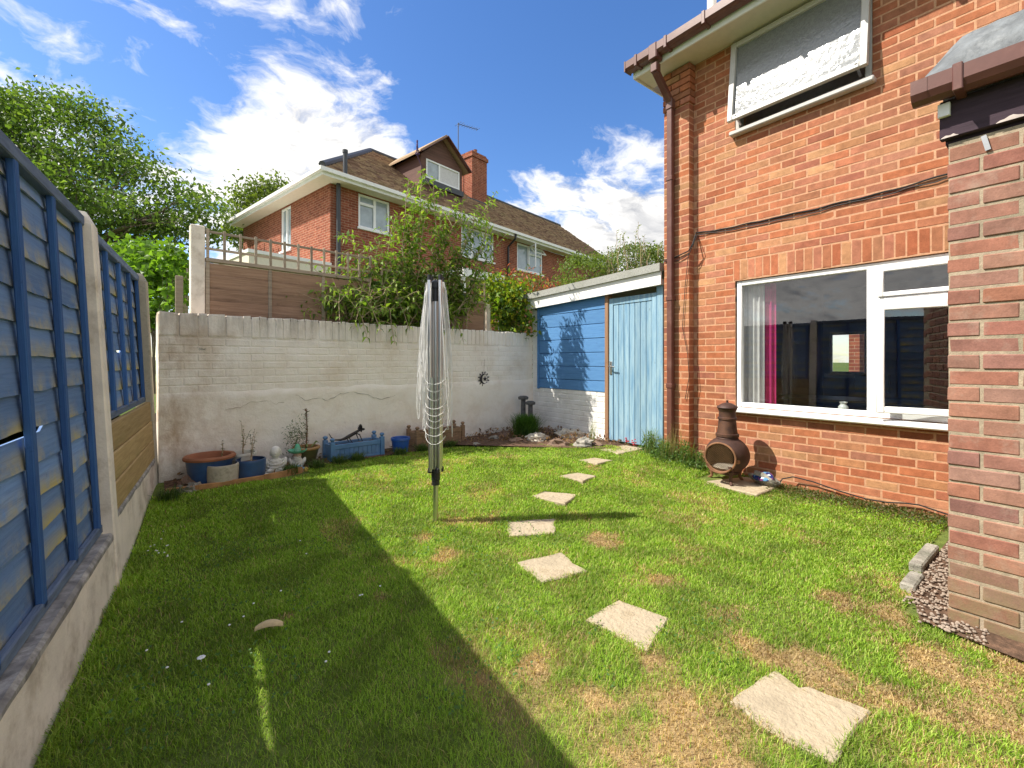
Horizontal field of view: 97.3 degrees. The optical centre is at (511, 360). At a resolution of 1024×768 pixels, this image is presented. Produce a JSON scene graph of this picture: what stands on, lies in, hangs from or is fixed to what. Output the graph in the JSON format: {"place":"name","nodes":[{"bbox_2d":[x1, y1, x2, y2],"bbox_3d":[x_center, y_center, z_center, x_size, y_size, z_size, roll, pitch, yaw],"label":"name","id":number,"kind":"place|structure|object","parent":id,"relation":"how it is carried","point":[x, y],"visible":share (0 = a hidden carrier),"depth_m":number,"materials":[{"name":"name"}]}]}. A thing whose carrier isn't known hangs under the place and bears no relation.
{"place":"outdoors","nodes":[
{"label":"outdoors","id":0,"kind":"place"},
{"bbox_2d":[0,415,155,444],"bbox_3d":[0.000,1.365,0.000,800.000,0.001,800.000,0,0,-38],"label":"ground","id":1,"kind":"structure","parent":0,"point":[17,435],"depth_m":8.14,"materials":[{"name":"green plant"}]},
{"bbox_2d":[0,533,115,767],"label":"gravel board","id":2,"kind":"object","parent":1,"relation":"on","point":[37,677],"visible":0.76,"depth_m":1.58,"materials":[{"name":"paint"}]},
{"bbox_2d":[0,129,102,676],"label":"fence panel","id":3,"kind":"object","parent":2,"relation":"on","point":[51,528],"visible":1,"depth_m":1.81,"materials":[{"name":"blue paint"}]},
{"bbox_2d":[74,210,121,588],"bbox_3d":[-2.287,0.295,2.464,0.242,2.200,0.110,0,0,-33],"label":"concrete post","id":4,"kind":"object","parent":1,"relation":"on","point":[106,467],"visible":0.29,"depth_m":2.44,"materials":[{"name":"concrete"}]},
{"bbox_2d":[98,235,145,418],"bbox_3d":[-2.814,-0.199,3.222,0.107,1.117,1.755,0,0,-33],"label":"fence panel","id":5,"kind":"object","parent":4,"relation":"attached to","point":[119,275],"visible":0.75,"depth_m":3.24,"materials":[{"name":"blue paint"}]},
{"bbox_2d":[118,459,155,572],"bbox_3d":[-2.727,1.114,3.276,0.078,0.502,1.727,0,0,-33],"label":"gravel board","id":6,"kind":"object","parent":1,"relation":"on","point":[131,509],"visible":0.42,"depth_m":3.03,"materials":[{"name":"paint"}]},
{"bbox_2d":[115,440,154,508],"bbox_3d":[-2.740,0.781,3.271,0.057,0.163,1.732,0,0,-33],"label":"timber board","id":7,"kind":"object","parent":6,"relation":"on","point":[127,479],"visible":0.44,"depth_m":3.08,"materials":[{"name":"wood"}]},
{"bbox_2d":[113,421,152,479],"bbox_3d":[-2.747,0.615,3.267,0.049,0.163,1.732,0,0,-33],"label":"timber board","id":8,"kind":"object","parent":7,"relation":"on","point":[126,453],"visible":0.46,"depth_m":3.08,"materials":[{"name":"wood"}]},
{"bbox_2d":[111,402,150,450],"bbox_3d":[-2.753,0.446,3.263,0.041,0.166,1.732,0,0,-33],"label":"timber board","id":9,"kind":"object","parent":8,"relation":"on","point":[127,425],"visible":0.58,"depth_m":3.10,"materials":[{"name":"wood"}]},
{"bbox_2d":[133,273,157,484],"bbox_3d":[-3.273,0.310,4.017,0.208,2.170,0.100,0,0,-33],"label":"concrete post","id":10,"kind":"object","parent":1,"relation":"on","point":[146,333],"visible":0.3,"depth_m":3.99,"materials":[{"name":"concrete"}]},
{"bbox_2d":[156,311,532,482],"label":"garden wall","id":11,"kind":"structure","parent":1,"relation":"on","point":[220,376],"depth_m":4.96,"materials":[{"name":"white paint"}]},
{"bbox_2d":[478,372,488,385],"bbox_3d":[-0.420,0.175,6.696,0.220,0.402,0.008,0,0,-43],"label":"moon sun ornament","id":12,"kind":"object","parent":11,"relation":"attached to","point":[484,378],"visible":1,"depth_m":6.68,"materials":[{"name":"metal"}]},
{"bbox_2d":[522,263,663,451],"bbox_3d":[1.847,0.095,7.090,2.235,2.700,2.600,0,0,-38],"label":"lean to shed","id":13,"kind":"object","parent":1,"relation":"on","point":[598,349],"visible":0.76,"depth_m":6.23,"materials":[{"name":"blue paint"}]},
{"bbox_2d":[608,293,656,446],"bbox_3d":[1.544,0.115,5.841,0.107,1.920,0.742,0,0,-38],"label":"door","id":14,"kind":"structure","parent":13,"relation":"in","point":[632,366],"depth_m":5.83,"materials":[{"name":"blue wood"}]},
{"bbox_2d":[624,0,1023,517],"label":"brick house","id":15,"kind":"structure","parent":1,"relation":"on","point":[773,108],"depth_m":4.45,"materials":[{"name":"orange brick"}]},
{"bbox_2d":[682,252,688,398],"bbox_3d":[1.988,-0.398,5.154,0.007,1.677,0.090,0,0,-38],"label":"cable","id":16,"kind":"object","parent":15,"relation":"attached to","point":[682,325],"visible":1,"depth_m":5.15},
{"bbox_2d":[744,284,764,402],"bbox_3d":[2.578,-0.190,4.811,0.053,1.290,0.225,0,0,-38],"label":"curtain","id":17,"kind":"object","parent":15,"relation":"hanging from","point":[754,330],"visible":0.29,"depth_m":4.79,"materials":[{"name":"fabric"}]},
{"bbox_2d":[764,282,775,403],"bbox_3d":[2.701,-0.190,4.710,0.043,1.290,0.115,0,0,-38],"label":"curtain","id":18,"kind":"object","parent":15,"relation":"hanging from","point":[770,352],"visible":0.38,"depth_m":4.69,"materials":[{"name":"fabric"}]},
{"bbox_2d":[736,0,871,128],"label":"window frame","id":19,"kind":"structure","parent":15,"relation":"in","point":[868,69],"depth_m":3.91,"materials":[{"name":"white plastic"}]},
{"bbox_2d":[664,173,947,260],"bbox_3d":[2.648,-1.335,4.390,0.118,0.280,2.582,0,0,-38],"label":"cable","id":20,"kind":"object","parent":15,"relation":"attached to","point":[815,208],"visible":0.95,"depth_m":4.19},
{"bbox_2d":[737,253,948,422],"bbox_3d":[3.008,-0.180,4.110,0.088,1.342,1.882,0,0,-38],"label":"window frame","id":21,"kind":"structure","parent":15,"relation":"in","point":[875,271],"depth_m":3.92,"materials":[{"name":"white plastic"}]},
{"bbox_2d":[824,331,866,377],"bbox_3d":[5.527,-0.100,7.421,0.100,0.750,0.640,0,0,-38],"label":"far window frame","id":22,"kind":"structure","parent":15,"relation":"in","point":[840,374],"depth_m":7.47,"materials":[{"name":"white plastic"}]},
{"bbox_2d":[780,476,947,514],"bbox_3d":[3.032,1.160,3.927,0.100,0.102,1.272,0,0,-43],"label":"cable","id":23,"kind":"object","parent":15,"relation":"attached to","point":[863,497],"visible":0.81,"depth_m":3.90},
{"bbox_2d":[910,9,1023,642],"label":"brick extension","id":24,"kind":"object","parent":1,"relation":"on","point":[973,80],"visible":0.97,"depth_m":2.04,"materials":[{"name":"brick"}]},
{"bbox_2d":[188,122,610,368],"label":"neighbour house","id":25,"kind":"structure","parent":0,"point":[326,201],"depth_m":15.73,"materials":[{"name":"brick"}]},
{"bbox_2d":[279,205,290,253],"bbox_3d":[-7.489,-4.356,14.978,0.869,1.498,0.170,0,0,41],"label":"window","id":26,"kind":"structure","parent":25,"relation":"in","point":[286,213],"depth_m":14.98,"materials":[{"name":"white plastic"}]},
{"bbox_2d":[357,193,391,235],"bbox_3d":[-4.322,-4.558,14.126,0.170,1.094,1.204,0,0,41],"label":"window","id":27,"kind":"structure","parent":25,"relation":"in","point":[372,212],"depth_m":14.10,"materials":[{"name":"white plastic"}]},
{"bbox_2d":[461,226,495,264],"bbox_3d":[-1.339,-4.508,17.594,0.170,1.193,1.880,0,0,41],"label":"window","id":28,"kind":"structure","parent":25,"relation":"in","point":[476,240],"depth_m":17.64,"materials":[{"name":"white plastic"}]},
{"bbox_2d":[517,243,545,275],"bbox_3d":[1.020,-4.496,19.873,0.776,1.221,1.911,0,0,41],"label":"window","id":29,"kind":"structure","parent":25,"relation":"in","point":[530,255],"depth_m":19.96,"materials":[{"name":"white plastic"}]},
{"bbox_2d":[0,0,848,362],"label":"sky","id":30,"kind":"structure","parent":0,"point":[568,138],"materials":[{"name":"blue"}]},
{"bbox_2d":[121,360,848,414],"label":"raised ground","id":31,"kind":"structure","parent":0,"point":[841,367],"depth_m":25.17,"materials":[{"name":"green plant"}]},
{"bbox_2d":[0,67,243,261],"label":"garden tree","id":32,"kind":"object","parent":31,"relation":"on","point":[18,115],"visible":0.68,"depth_m":15.78,"materials":[{"name":"green plant"}]},
{"bbox_2d":[101,230,188,418],"bbox_3d":[-5.254,-0.580,6.668,2.900,2.852,1.120,0,0,36],"label":"bush","id":33,"kind":"object","parent":31,"relation":"on","point":[158,266],"visible":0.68,"depth_m":6.23,"materials":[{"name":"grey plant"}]},
{"bbox_2d":[175,275,182,313],"bbox_3d":[-4.136,-0.205,5.600,0.080,1.700,0.080,0,0,-38],"label":"timber post","id":34,"kind":"object","parent":31,"relation":"on","point":[178,294],"visible":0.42,"depth_m":5.56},
{"bbox_2d":[183,268,187,312],"bbox_3d":[-4.793,-0.365,6.600,0.080,2.020,0.080,0,0,-38],"label":"timber post","id":35,"kind":"object","parent":31,"relation":"on","point":[185,308],"visible":0.04,"depth_m":6.57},
{"bbox_2d":[189,224,204,313],"bbox_3d":[-3.205,-0.315,4.587,0.120,2.120,0.100,0,0,-43],"label":"concrete post","id":36,"kind":"object","parent":31,"relation":"on","point":[197,269],"visible":0.42,"depth_m":4.55,"materials":[{"name":"concrete"}]},
{"bbox_2d":[201,169,290,251],"bbox_3d":[-15.414,-5.489,27.087,5.942,12.089,5.914,0,0,-38],"label":"garden tree","id":37,"kind":"object","parent":31,"relation":"on","point":[252,194],"visible":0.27,"depth_m":26.03,"materials":[{"name":"green plant"}]},
{"bbox_2d":[205,228,370,322],"bbox_3d":[-2.500,-0.428,5.243,1.797,1.854,0.075,0,0,-43],"label":"fence panel","id":38,"kind":"object","parent":31,"relation":"on","point":[233,289],"visible":0.42,"depth_m":5.01,"materials":[{"name":"wood"}]},
{"bbox_2d":[286,140,508,345],"bbox_3d":[-1.457,-1.313,6.050,3.090,3.656,1.163,0,0,-38],"label":"butterfly bush","id":39,"kind":"object","parent":31,"relation":"on","point":[371,307],"visible":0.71,"depth_m":6.18,"materials":[{"name":"green plant"}]},
{"bbox_2d":[379,267,485,330],"bbox_3d":[-1.093,-0.367,6.571,1.812,1.735,0.075,0,0,-43],"label":"fence panel","id":40,"kind":"object","parent":31,"relation":"on","point":[477,320],"visible":0.11,"depth_m":7.00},
{"bbox_2d":[486,304,489,330],"bbox_3d":[-0.403,-0.080,7.232,0.070,1.650,0.100,0,0,-43],"label":"concrete post","id":41,"kind":"object","parent":31,"relation":"on","point":[488,317],"visible":0.24,"depth_m":7.19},
{"bbox_2d":[476,267,540,338],"bbox_3d":[-0.093,-0.405,7.479,1.206,2.302,1.228,0,0,-38],"label":"yellow shrub","id":42,"kind":"object","parent":31,"relation":"on","point":[507,304],"visible":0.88,"depth_m":7.28,"materials":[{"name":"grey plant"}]},
{"bbox_2d":[492,264,561,321],"bbox_3d":[0.255,-0.464,7.903,1.282,2.419,1.063,0,0,-3],"label":"red shrub","id":43,"kind":"object","parent":31,"relation":"on","point":[534,283],"visible":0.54,"depth_m":7.80,"materials":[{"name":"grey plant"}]},
{"bbox_2d":[553,237,663,285],"bbox_3d":[2.282,-0.908,9.437,3.049,3.310,1.821,0,0,-11],"label":"evergreen shrub","id":44,"kind":"object","parent":31,"relation":"on","point":[583,260],"visible":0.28,"depth_m":9.16,"materials":[{"name":"green plant"}]},
{"bbox_2d":[605,222,663,274],"bbox_3d":[2.469,-2.068,8.930,1.250,1.304,0.884,0,0,-38],"label":"silver shrub","id":45,"kind":"object","parent":31,"relation":"on","point":[628,260],"visible":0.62,"depth_m":8.81,"materials":[{"name":"green plant"}]},
{"bbox_2d":[32,440,1023,767],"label":"lawn","id":46,"kind":"structure","parent":0,"point":[941,540],"depth_m":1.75,"materials":[{"name":"plant"}]},
{"bbox_2d":[148,483,186,502],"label":"long grass","id":47,"kind":"structure","parent":46,"relation":"on","point":[171,494],"depth_m":3.65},
{"bbox_2d":[166,467,302,490],"bbox_3d":[-2.456,1.105,4.079,1.076,0.118,0.101,0,0,-41],"label":"bed edging","id":48,"kind":"object","parent":46,"relation":"on","point":[275,475],"visible":0.51,"depth_m":4.07,"materials":[{"name":"wood"}]},
{"bbox_2d":[145,531,380,684],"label":"daisies","id":49,"kind":"object","parent":46,"relation":"on","point":[242,616],"visible":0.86,"depth_m":2.17,"materials":[{"name":"white plant"}]},
{"bbox_2d":[254,619,283,631],"bbox_3d":[-1.103,1.194,2.051,0.115,0.028,0.056,0,0,-20],"label":"dry peel","id":50,"kind":"object","parent":46,"relation":"on","point":[269,623],"visible":1,"depth_m":2.04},
{"bbox_2d":[303,458,334,468],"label":"long grass","id":51,"kind":"structure","parent":46,"relation":"on","point":[316,464],"depth_m":4.58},
{"bbox_2d":[164,429,644,489],"bbox_3d":[-0.858,1.084,5.041,4.800,0.057,2.310,0,0,-38],"label":"soil bed","id":52,"kind":"object","parent":46,"relation":"on","point":[482,441],"visible":0.35,"depth_m":5.83,"materials":[{"name":"brown soil"}]},
{"bbox_2d":[177,475,195,485],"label":"rock","id":53,"kind":"object","parent":52,"relation":"on","point":[186,479],"visible":0.38,"depth_m":3.93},
{"bbox_2d":[182,482,201,493],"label":"rock","id":54,"kind":"object","parent":52,"relation":"on","point":[188,488],"visible":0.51,"depth_m":3.83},
{"bbox_2d":[182,450,235,483],"bbox_3d":[-2.758,0.993,4.114,0.413,0.275,0.413,0,0,-38],"label":"plant pot","id":55,"kind":"object","parent":52,"relation":"on","point":[198,463],"visible":0.72,"depth_m":3.97,"materials":[{"name":"blue ceramic"}]},
{"bbox_2d":[207,440,238,482],"bbox_3d":[-2.603,0.929,4.057,0.254,0.422,0.254,0,0,-38],"label":"plant pot","id":56,"kind":"object","parent":52,"relation":"on","point":[223,473],"visible":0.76,"depth_m":3.96,"materials":[{"name":"concrete"}]},
{"bbox_2d":[233,420,256,460],"bbox_3d":[-2.617,0.855,4.388,0.239,0.551,0.239,0,0,-38],"label":"plant pot","id":57,"kind":"object","parent":52,"relation":"on","point":[243,455],"visible":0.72,"depth_m":4.38,"materials":[{"name":"beige ceramic"}]},
{"bbox_2d":[235,429,265,478],"bbox_3d":[-2.460,0.890,4.244,0.256,0.490,0.256,0,0,-38],"label":"plant pot","id":58,"kind":"object","parent":52,"relation":"on","point":[254,466],"visible":0.83,"depth_m":4.17,"materials":[{"name":"blue ceramic"}]},
{"bbox_2d":[265,446,286,473],"bbox_3d":[-2.302,0.985,4.380,0.234,0.312,0.192,0,0,-38],"label":"seated statue","id":59,"kind":"object","parent":52,"relation":"on","point":[274,462],"visible":0.69,"depth_m":4.35,"materials":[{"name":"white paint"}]},
{"bbox_2d":[277,461,308,475],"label":"long grass","id":60,"kind":"structure","parent":52,"relation":"on","point":[291,467],"depth_m":4.38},
{"bbox_2d":[288,444,307,471],"bbox_3d":[-2.176,0.987,4.569,0.204,0.284,0.227,0,0,-25],"label":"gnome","id":61,"kind":"object","parent":52,"relation":"on","point":[296,451],"visible":0.69,"depth_m":4.55,"materials":[{"name":"white paint"}]},
{"bbox_2d":[281,408,319,464],"bbox_3d":[-2.220,0.815,4.760,0.359,0.630,0.342,0,0,-16],"label":"plant pot","id":62,"kind":"object","parent":52,"relation":"on","point":[310,452],"visible":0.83,"depth_m":4.73,"materials":[{"name":"green ceramic"}]},
{"bbox_2d":[326,453,356,463],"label":"long grass","id":63,"kind":"structure","parent":52,"relation":"on","point":[338,460],"depth_m":4.79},
{"bbox_2d":[322,430,384,463],"bbox_3d":[-1.794,0.984,5.126,0.630,0.302,0.252,0,0,-43],"label":"planter trough","id":64,"kind":"object","parent":52,"relation":"on","point":[373,444],"visible":0.87,"depth_m":5.06,"materials":[{"name":"wood"}]},
{"bbox_2d":[329,424,364,442],"bbox_3d":[-1.864,0.821,5.076,0.423,0.196,0.130,0,0,-38],"label":"lizard ornament","id":65,"kind":"object","parent":64,"relation":"on","point":[359,428],"visible":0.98,"depth_m":5.12,"materials":[{"name":"metal"}]},
{"bbox_2d":[346,451,372,460],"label":"long grass","id":66,"kind":"structure","parent":52,"relation":"on","point":[358,457],"depth_m":4.92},
{"bbox_2d":[391,436,409,451],"bbox_3d":[-1.339,1.022,5.408,0.229,0.215,0.229,0,0,-38],"label":"plant pot","id":67,"kind":"object","parent":52,"relation":"on","point":[400,441],"visible":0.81,"depth_m":5.33,"materials":[{"name":"blue ceramic"}]},
{"bbox_2d":[390,446,410,455],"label":"long grass","id":68,"kind":"structure","parent":52,"relation":"on","point":[398,451],"depth_m":5.24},
{"bbox_2d":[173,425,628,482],"bbox_3d":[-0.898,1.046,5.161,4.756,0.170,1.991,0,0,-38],"label":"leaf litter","id":69,"kind":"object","parent":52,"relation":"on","point":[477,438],"visible":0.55,"depth_m":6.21,"materials":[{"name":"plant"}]},
{"bbox_2d":[406,420,464,448],"bbox_3d":[-0.987,0.969,5.891,0.756,0.312,0.252,0,0,-44],"label":"planter trough","id":70,"kind":"object","parent":52,"relation":"on","point":[417,436],"visible":0.69,"depth_m":5.85,"materials":[{"name":"brown wood"}]},
{"bbox_2d":[444,439,459,446],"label":"long grass","id":71,"kind":"structure","parent":52,"relation":"on","point":[453,444],"depth_m":5.70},
{"bbox_2d":[498,430,510,435],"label":"rock","id":72,"kind":"object","parent":52,"relation":"on","point":[505,432],"visible":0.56,"depth_m":6.57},
{"bbox_2d":[509,437,526,441],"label":"rock","id":73,"kind":"object","parent":52,"relation":"on","point":[517,439],"visible":0.62,"depth_m":5.98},
{"bbox_2d":[518,396,527,415],"bbox_3d":[0.176,0.821,7.050,0.164,0.548,0.162,0,0,-38],"label":"stone mushroom","id":74,"kind":"object","parent":52,"relation":"on","point":[523,399],"visible":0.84,"depth_m":7.01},
{"bbox_2d":[508,413,545,436],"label":"grass clump","id":75,"kind":"object","parent":52,"relation":"on","point":[526,424],"visible":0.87,"depth_m":6.39,"materials":[{"name":"plant"}]},
{"bbox_2d":[525,401,534,416],"bbox_3d":[0.284,0.857,6.950,0.156,0.477,0.154,0,0,-38],"label":"stone mushroom","id":76,"kind":"object","parent":52,"relation":"on","point":[530,404],"visible":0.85,"depth_m":6.92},
{"bbox_2d":[525,432,548,441],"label":"rock","id":77,"kind":"object","parent":52,"relation":"on","point":[537,436],"visible":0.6,"depth_m":6.11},
{"bbox_2d":[540,427,553,432],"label":"rock","id":78,"kind":"object","parent":52,"relation":"on","point":[545,430],"visible":0.52,"depth_m":6.86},
{"bbox_2d":[547,438,569,445],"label":"rock","id":79,"kind":"object","parent":52,"relation":"on","point":[557,442],"visible":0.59,"depth_m":5.75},
{"bbox_2d":[554,428,584,437],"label":"rock","id":80,"kind":"object","parent":52,"relation":"on","point":[569,432],"visible":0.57,"depth_m":6.45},
{"bbox_2d":[573,436,593,446],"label":"rock","id":81,"kind":"object","parent":52,"relation":"on","point":[585,441],"visible":0.66,"depth_m":5.72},
{"bbox_2d":[588,418,597,441],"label":"wispy plant","id":82,"kind":"object","parent":52,"relation":"on","point":[592,431],"visible":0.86,"depth_m":6.11,"materials":[{"name":"white plant"}]},
{"bbox_2d":[593,441,603,446],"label":"rock","id":83,"kind":"object","parent":52,"relation":"on","point":[597,443],"visible":0.71,"depth_m":5.76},
{"bbox_2d":[81,504,741,764],"bbox_3d":[-0.746,1.214,2.582,2.420,0.049,3.807,0,0,-38],"label":"clover","id":84,"kind":"object","parent":46,"relation":"on","point":[260,670],"visible":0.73,"depth_m":1.89,"materials":[{"name":"green plant"}]},
{"bbox_2d":[411,442,427,451],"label":"long grass","id":85,"kind":"structure","parent":46,"relation":"on","point":[421,448],"depth_m":5.45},
{"bbox_2d":[416,274,452,521],"bbox_3d":[-0.589,0.312,3.436,0.273,1.925,0.190,0,0,0],"label":"rotary clothes dryer","id":86,"kind":"object","parent":46,"relation":"on","point":[435,308],"visible":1,"depth_m":3.41,"materials":[{"name":"metal"}]},
{"bbox_2d":[507,519,555,537],"bbox_3d":[0.166,1.259,3.362,0.428,0.052,0.293,0,0,-10],"label":"stepping stone","id":87,"kind":"object","parent":46,"relation":"on","point":[544,526],"visible":0.76,"depth_m":3.34,"materials":[{"name":"stone"}]},
{"bbox_2d":[518,553,587,583],"bbox_3d":[0.239,1.261,2.714,0.324,0.051,0.294,0,0,-27],"label":"stepping stone","id":88,"kind":"object","parent":46,"relation":"on","point":[552,565],"visible":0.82,"depth_m":2.70,"materials":[{"name":"stone"}]},
{"bbox_2d":[533,492,576,506],"bbox_3d":[0.369,1.221,3.997,0.345,0.051,0.302,0,0,29],"label":"stepping stone","id":89,"kind":"object","parent":46,"relation":"on","point":[564,499],"visible":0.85,"depth_m":3.95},
{"bbox_2d":[559,473,595,484],"bbox_3d":[0.654,1.174,4.505,0.293,0.052,0.262,0,0,41],"label":"stepping stone","id":90,"kind":"object","parent":46,"relation":"on","point":[582,478],"visible":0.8,"depth_m":4.46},
{"bbox_2d":[578,457,612,465],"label":"stepping stone","id":91,"kind":"object","parent":46,"relation":"on","point":[596,461],"visible":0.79,"depth_m":5.01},
{"bbox_2d":[600,445,640,454],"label":"stepping stone","id":92,"kind":"structure","parent":46,"relation":"on","point":[619,451],"depth_m":5.55,"materials":[{"name":"stone"}]},
{"bbox_2d":[586,600,667,652],"bbox_3d":[0.571,1.262,2.149,0.325,0.051,0.296,0,0,45],"label":"stepping stone","id":93,"kind":"object","parent":46,"relation":"on","point":[636,623],"visible":0.83,"depth_m":2.14,"materials":[{"name":"stone"}]},
{"bbox_2d":[627,427,661,455],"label":"weed clump","id":94,"kind":"object","parent":46,"relation":"on","point":[650,441],"visible":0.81,"depth_m":5.41,"materials":[{"name":"green plant"}]},
{"bbox_2d":[643,436,680,461],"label":"weed clump","id":95,"kind":"object","parent":46,"relation":"on","point":[664,449],"visible":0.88,"depth_m":5.16,"materials":[{"name":"green plant"}]},
{"bbox_2d":[656,421,690,461],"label":"dry stalks","id":96,"kind":"object","parent":46,"relation":"on","point":[671,447],"visible":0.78,"depth_m":5.10,"materials":[{"name":"brown plant"}]},
{"bbox_2d":[663,438,702,468],"bbox_3d":[1.944,1.012,5.007,0.488,0.362,0.483,0,0,2],"label":"weed clump","id":97,"kind":"object","parent":46,"relation":"on","point":[686,455],"visible":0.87,"depth_m":4.99,"materials":[{"name":"green plant"}]},
{"bbox_2d":[683,449,709,473],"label":"weed clump","id":98,"kind":"object","parent":46,"relation":"on","point":[698,464],"visible":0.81,"depth_m":4.87,"materials":[{"name":"green plant"}]},
{"bbox_2d":[707,477,779,496],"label":"paving slab","id":99,"kind":"structure","parent":46,"relation":"on","point":[748,486],"depth_m":4.35,"materials":[{"name":"stone"}]},
{"bbox_2d":[703,400,749,485],"bbox_3d":[2.151,0.805,4.561,0.412,0.826,0.464,0,0,-38],"label":"chiminea","id":100,"kind":"object","parent":99,"relation":"on","point":[726,452],"visible":1,"depth_m":4.46,"materials":[{"name":"metal"}]},
{"bbox_2d":[707,445,732,470],"bbox_3d":[2.045,0.951,4.433,0.002,0.255,0.267,0,0,-41],"label":"mesh door","id":101,"kind":"structure","parent":100,"relation":"in","point":[723,449],"depth_m":4.43,"materials":[{"name":"metal"}]},
{"bbox_2d":[748,470,780,487],"bbox_3d":[2.468,1.152,4.411,0.167,0.142,0.304,0,0,-38],"label":"mosaic stone","id":102,"kind":"object","parent":99,"relation":"on","point":[765,478],"visible":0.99,"depth_m":4.36,"materials":[{"name":"multicoloured glass"}]},
{"bbox_2d":[730,670,870,766],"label":"stepping stone","id":103,"kind":"object","parent":46,"relation":"on","point":[814,718],"visible":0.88,"depth_m":1.58,"materials":[{"name":"stone"}]},
{"bbox_2d":[766,483,948,532],"bbox_3d":[2.808,1.220,3.800,0.604,0.084,1.277,0,0,-38],"label":"ground moss","id":104,"kind":"object","parent":46,"relation":"on","point":[858,502],"visible":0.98,"depth_m":3.78,"materials":[{"name":"green plant"}]},
{"bbox_2d":[900,571,924,593],"bbox_3d":[2.219,1.248,2.497,0.230,0.093,0.065,0,0,-38],"label":"kerb stone","id":105,"kind":"object","parent":46,"relation":"on","point":[912,579],"visible":0.62,"depth_m":2.46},
{"bbox_2d":[909,543,938,573],"bbox_3d":[2.555,1.242,2.790,0.460,0.105,0.065,0,0,-38],"label":"kerb stone","id":106,"kind":"object","parent":46,"relation":"on","point":[923,557],"visible":0.64,"depth_m":2.73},
{"bbox_2d":[911,540,1023,660],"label":"gravel strip","id":107,"kind":"object","parent":46,"relation":"on","point":[1010,647],"visible":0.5,"depth_m":2.12,"materials":[{"name":"gravel"}]},
{"bbox_2d":[902,541,989,644],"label":"gravel","id":108,"kind":"structure","parent":107,"relation":"on","point":[936,600],"depth_m":2.30,"materials":[{"name":"gravel"}]},
{"bbox_2d":[776,394,948,408],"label":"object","id":109,"kind":"object","parent":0,"point":[793,398],"visible":0.33,"depth_m":5.08,"materials":[{"name":"black"}]},
{"bbox_2d":[838,402,848,408],"bbox_3d":[3.097,0.438,4.210,0.084,0.110,0.082,0,0,-38],"label":"vase","id":110,"kind":"object","parent":109,"relation":"on","point":[842,405],"visible":0.66,"depth_m":4.19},
{"bbox_2d":[855,373,888,392],"bbox_3d":[4.167,0.295,5.221,0.030,0.300,0.320,0,0,-38],"label":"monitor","id":111,"kind":"object","parent":109,"relation":"on","point":[860,382],"visible":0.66,"depth_m":5.27,"materials":[{"name":"black plastic"}]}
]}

